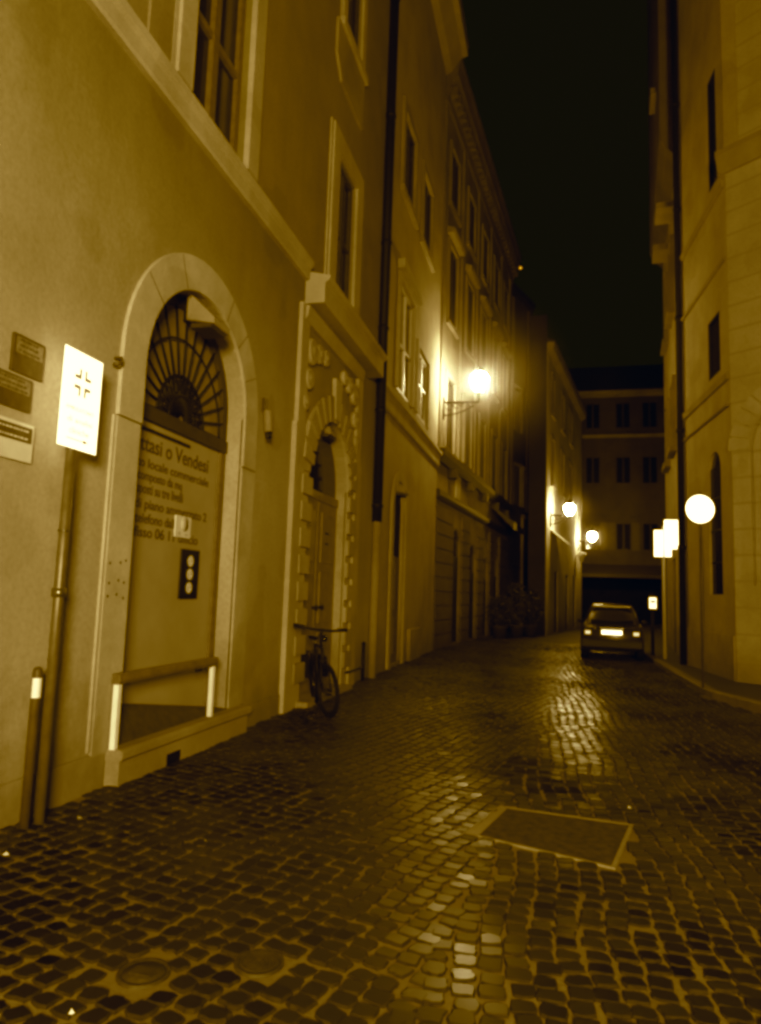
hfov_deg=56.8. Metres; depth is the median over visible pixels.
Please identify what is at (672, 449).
window
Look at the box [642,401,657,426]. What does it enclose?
window
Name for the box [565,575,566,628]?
house door
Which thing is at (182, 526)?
notice
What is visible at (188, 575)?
warning plate
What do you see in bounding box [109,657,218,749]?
door barrier
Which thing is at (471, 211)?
window
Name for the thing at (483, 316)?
window
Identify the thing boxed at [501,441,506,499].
window
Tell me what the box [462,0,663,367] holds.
sky
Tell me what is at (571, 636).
sidewalk
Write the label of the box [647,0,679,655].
town house
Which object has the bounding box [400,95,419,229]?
window
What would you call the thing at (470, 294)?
window
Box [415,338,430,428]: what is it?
window
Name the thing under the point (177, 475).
shop door
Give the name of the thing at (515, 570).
house door
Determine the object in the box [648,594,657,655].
parking plate
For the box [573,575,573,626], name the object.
house door
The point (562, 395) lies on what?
window
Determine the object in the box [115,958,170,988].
manhole cover
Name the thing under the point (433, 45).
town house
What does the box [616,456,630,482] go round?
window
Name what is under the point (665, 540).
rectangular street signs
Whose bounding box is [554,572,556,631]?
house door
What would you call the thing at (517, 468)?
window
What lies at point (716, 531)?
arched window
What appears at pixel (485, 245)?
window
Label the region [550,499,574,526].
street lamp
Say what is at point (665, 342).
window
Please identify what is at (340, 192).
window
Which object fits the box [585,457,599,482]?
window
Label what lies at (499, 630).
potted shrub
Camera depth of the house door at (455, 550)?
23.72 m
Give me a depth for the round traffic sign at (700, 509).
12.99 m
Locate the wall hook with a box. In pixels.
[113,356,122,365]
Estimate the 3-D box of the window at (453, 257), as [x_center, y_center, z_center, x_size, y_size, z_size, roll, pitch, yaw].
[2.402,-7.400,23.369,0.175,2.900,1.540,0,-7,19]
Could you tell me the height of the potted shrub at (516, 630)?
2.255 m
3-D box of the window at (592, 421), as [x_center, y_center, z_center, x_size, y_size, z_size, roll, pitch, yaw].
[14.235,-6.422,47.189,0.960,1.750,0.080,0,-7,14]
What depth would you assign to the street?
4.12 m
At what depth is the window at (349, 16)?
12.70 m
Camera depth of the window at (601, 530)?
46.18 m
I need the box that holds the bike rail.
[345,641,365,680]
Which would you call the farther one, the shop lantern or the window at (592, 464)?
the window at (592, 464)
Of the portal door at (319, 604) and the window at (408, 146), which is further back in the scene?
the window at (408, 146)
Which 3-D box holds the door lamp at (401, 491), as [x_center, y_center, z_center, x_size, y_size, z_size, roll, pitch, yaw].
[0.414,-0.563,16.182,0.420,0.371,0.438,0,-7,14]
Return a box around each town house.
[0,0,399,828]
[376,0,468,673]
[507,282,534,630]
[527,315,586,635]
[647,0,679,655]
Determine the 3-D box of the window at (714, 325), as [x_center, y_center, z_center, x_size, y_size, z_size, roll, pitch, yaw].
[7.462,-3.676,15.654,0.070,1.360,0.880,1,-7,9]
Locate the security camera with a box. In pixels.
[261,398,271,439]
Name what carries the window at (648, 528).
in the apartment house at (623, 479)
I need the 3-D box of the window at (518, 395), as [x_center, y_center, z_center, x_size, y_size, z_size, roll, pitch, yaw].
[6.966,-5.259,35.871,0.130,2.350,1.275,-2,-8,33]
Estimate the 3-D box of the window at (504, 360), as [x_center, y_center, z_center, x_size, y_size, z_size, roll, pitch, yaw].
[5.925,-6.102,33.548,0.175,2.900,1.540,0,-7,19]
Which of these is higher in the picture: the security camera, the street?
the security camera
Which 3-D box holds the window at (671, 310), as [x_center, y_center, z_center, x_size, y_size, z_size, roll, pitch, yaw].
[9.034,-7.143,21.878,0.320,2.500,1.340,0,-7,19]
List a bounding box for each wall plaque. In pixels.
[0,368,32,412]
[0,415,34,463]
[9,332,45,381]
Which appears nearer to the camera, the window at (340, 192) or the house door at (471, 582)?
the window at (340, 192)
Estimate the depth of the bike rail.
12.85 m
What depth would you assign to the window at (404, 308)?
16.80 m
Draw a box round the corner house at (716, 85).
[670,0,760,684]
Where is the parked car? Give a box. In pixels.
[578,604,647,660]
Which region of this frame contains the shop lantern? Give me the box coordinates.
[576,550,585,561]
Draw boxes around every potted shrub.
[483,595,516,638]
[501,582,533,637]
[516,588,544,636]
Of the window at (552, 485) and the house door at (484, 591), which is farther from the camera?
the window at (552, 485)
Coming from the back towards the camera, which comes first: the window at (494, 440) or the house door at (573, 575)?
the house door at (573, 575)
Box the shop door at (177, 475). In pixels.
[121,420,225,705]
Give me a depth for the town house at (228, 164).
7.14 m
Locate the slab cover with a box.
[464,805,633,869]
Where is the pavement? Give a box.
[642,626,760,700]
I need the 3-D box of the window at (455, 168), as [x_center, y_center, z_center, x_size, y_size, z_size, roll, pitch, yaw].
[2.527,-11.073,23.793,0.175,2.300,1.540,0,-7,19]
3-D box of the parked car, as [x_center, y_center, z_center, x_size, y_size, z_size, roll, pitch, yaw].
[6.891,3.492,20.892,1.994,1.523,4.036,0,-7,14]
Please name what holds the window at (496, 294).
in the palace
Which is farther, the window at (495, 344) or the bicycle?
the window at (495, 344)
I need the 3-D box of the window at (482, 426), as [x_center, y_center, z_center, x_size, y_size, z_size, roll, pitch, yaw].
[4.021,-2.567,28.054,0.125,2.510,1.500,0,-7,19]
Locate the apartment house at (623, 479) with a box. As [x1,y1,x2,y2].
[568,364,666,626]
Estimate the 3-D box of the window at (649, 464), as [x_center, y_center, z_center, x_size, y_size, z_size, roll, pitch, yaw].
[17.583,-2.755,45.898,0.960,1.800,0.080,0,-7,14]
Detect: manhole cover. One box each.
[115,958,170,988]
[233,949,283,977]
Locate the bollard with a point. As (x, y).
(30, 754)
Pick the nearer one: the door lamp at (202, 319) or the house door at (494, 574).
the door lamp at (202, 319)
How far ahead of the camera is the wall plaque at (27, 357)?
4.75 m
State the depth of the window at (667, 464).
23.33 m
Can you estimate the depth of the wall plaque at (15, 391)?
4.65 m
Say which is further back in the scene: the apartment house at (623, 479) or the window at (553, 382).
the apartment house at (623, 479)
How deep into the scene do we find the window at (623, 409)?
46.72 m
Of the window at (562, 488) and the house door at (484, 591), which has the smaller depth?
the house door at (484, 591)
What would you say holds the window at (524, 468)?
in the town house at (522, 306)
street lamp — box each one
[443,365,487,419]
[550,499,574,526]
[578,529,595,549]
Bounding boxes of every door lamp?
[183,294,229,338]
[321,423,336,439]
[396,483,408,496]
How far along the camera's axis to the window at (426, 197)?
19.44 m
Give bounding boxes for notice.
[174,515,190,538]
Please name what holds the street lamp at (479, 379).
attached to the palace
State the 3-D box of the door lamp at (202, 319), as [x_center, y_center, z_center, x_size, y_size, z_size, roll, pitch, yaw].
[-1.804,-2.009,7.209,0.420,0.371,0.398,0,-7,14]
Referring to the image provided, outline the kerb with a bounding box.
[644,650,760,710]
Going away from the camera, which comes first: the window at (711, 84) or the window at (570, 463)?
the window at (711, 84)
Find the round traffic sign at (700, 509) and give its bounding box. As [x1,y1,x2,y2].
[686,493,714,687]
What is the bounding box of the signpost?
[33,344,102,825]
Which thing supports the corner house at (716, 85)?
on the street
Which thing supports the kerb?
on the street
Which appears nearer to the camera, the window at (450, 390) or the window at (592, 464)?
the window at (450, 390)
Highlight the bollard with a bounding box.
[19,667,42,830]
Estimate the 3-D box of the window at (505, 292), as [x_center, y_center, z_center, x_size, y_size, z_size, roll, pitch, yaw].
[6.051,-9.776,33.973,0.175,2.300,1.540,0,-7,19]
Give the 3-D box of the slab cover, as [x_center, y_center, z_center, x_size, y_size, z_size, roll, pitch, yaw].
[1.173,2.221,4.876,0.995,0.028,0.946,-1,-7,26]
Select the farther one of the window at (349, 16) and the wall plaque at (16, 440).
the window at (349, 16)
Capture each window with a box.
[171,0,267,182]
[324,117,363,314]
[340,0,368,85]
[395,258,422,408]
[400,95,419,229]
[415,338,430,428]
[420,159,435,272]
[443,368,456,454]
[446,237,459,338]
[449,140,461,227]
[462,393,472,469]
[464,274,475,364]
[467,185,477,263]
[477,412,486,481]
[479,304,488,385]
[481,223,489,292]
[490,428,497,491]
[492,329,499,402]
[493,255,500,317]
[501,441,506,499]
[502,350,508,417]
[503,280,509,337]
[513,462,521,506]
[514,384,522,433]
[522,466,528,509]
[550,435,555,489]
[551,372,556,420]
[560,449,565,498]
[561,391,565,435]
[569,407,573,448]
[569,461,573,505]
[582,522,608,549]
[585,403,599,428]
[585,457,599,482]
[608,522,639,550]
[615,402,630,427]
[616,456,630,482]
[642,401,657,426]
[642,456,657,482]
[643,523,658,550]
[660,271,668,355]
[662,398,670,472]
[665,234,674,328]
[666,374,676,458]
[707,67,716,191]
[708,311,720,380]
[711,453,723,594]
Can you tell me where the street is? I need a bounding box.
[0,639,760,1023]
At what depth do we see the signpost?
4.88 m
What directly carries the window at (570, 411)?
in the town house at (557, 414)
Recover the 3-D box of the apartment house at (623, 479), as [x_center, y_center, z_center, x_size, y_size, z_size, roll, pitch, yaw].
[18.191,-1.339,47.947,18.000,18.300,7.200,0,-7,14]
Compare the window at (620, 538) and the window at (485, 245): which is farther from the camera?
the window at (620, 538)
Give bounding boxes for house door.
[390,496,400,662]
[450,530,457,642]
[467,545,473,638]
[482,558,485,634]
[493,556,495,624]
[512,568,518,624]
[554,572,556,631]
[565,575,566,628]
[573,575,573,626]
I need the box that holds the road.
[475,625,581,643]
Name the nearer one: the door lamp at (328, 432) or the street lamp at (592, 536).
the door lamp at (328, 432)
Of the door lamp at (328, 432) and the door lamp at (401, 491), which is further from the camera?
the door lamp at (401, 491)
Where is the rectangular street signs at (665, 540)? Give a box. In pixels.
[654,520,677,658]
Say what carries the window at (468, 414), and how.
in the palace
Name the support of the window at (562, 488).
in the town house at (557, 414)
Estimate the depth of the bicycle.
9.29 m
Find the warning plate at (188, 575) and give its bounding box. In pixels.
[177,548,199,598]
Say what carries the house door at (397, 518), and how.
in the town house at (433, 45)
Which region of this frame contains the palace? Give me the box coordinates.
[432,59,523,649]
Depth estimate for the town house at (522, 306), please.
35.93 m
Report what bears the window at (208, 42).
in the town house at (228, 164)
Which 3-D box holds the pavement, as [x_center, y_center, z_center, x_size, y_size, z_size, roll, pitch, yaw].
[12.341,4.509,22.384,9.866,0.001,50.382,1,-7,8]
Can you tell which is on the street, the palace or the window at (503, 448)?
the palace
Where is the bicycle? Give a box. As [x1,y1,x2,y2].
[293,623,347,717]
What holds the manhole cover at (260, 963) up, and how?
on the street
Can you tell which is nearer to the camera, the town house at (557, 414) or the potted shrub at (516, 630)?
the potted shrub at (516, 630)
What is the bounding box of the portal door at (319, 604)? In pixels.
[295,435,351,707]

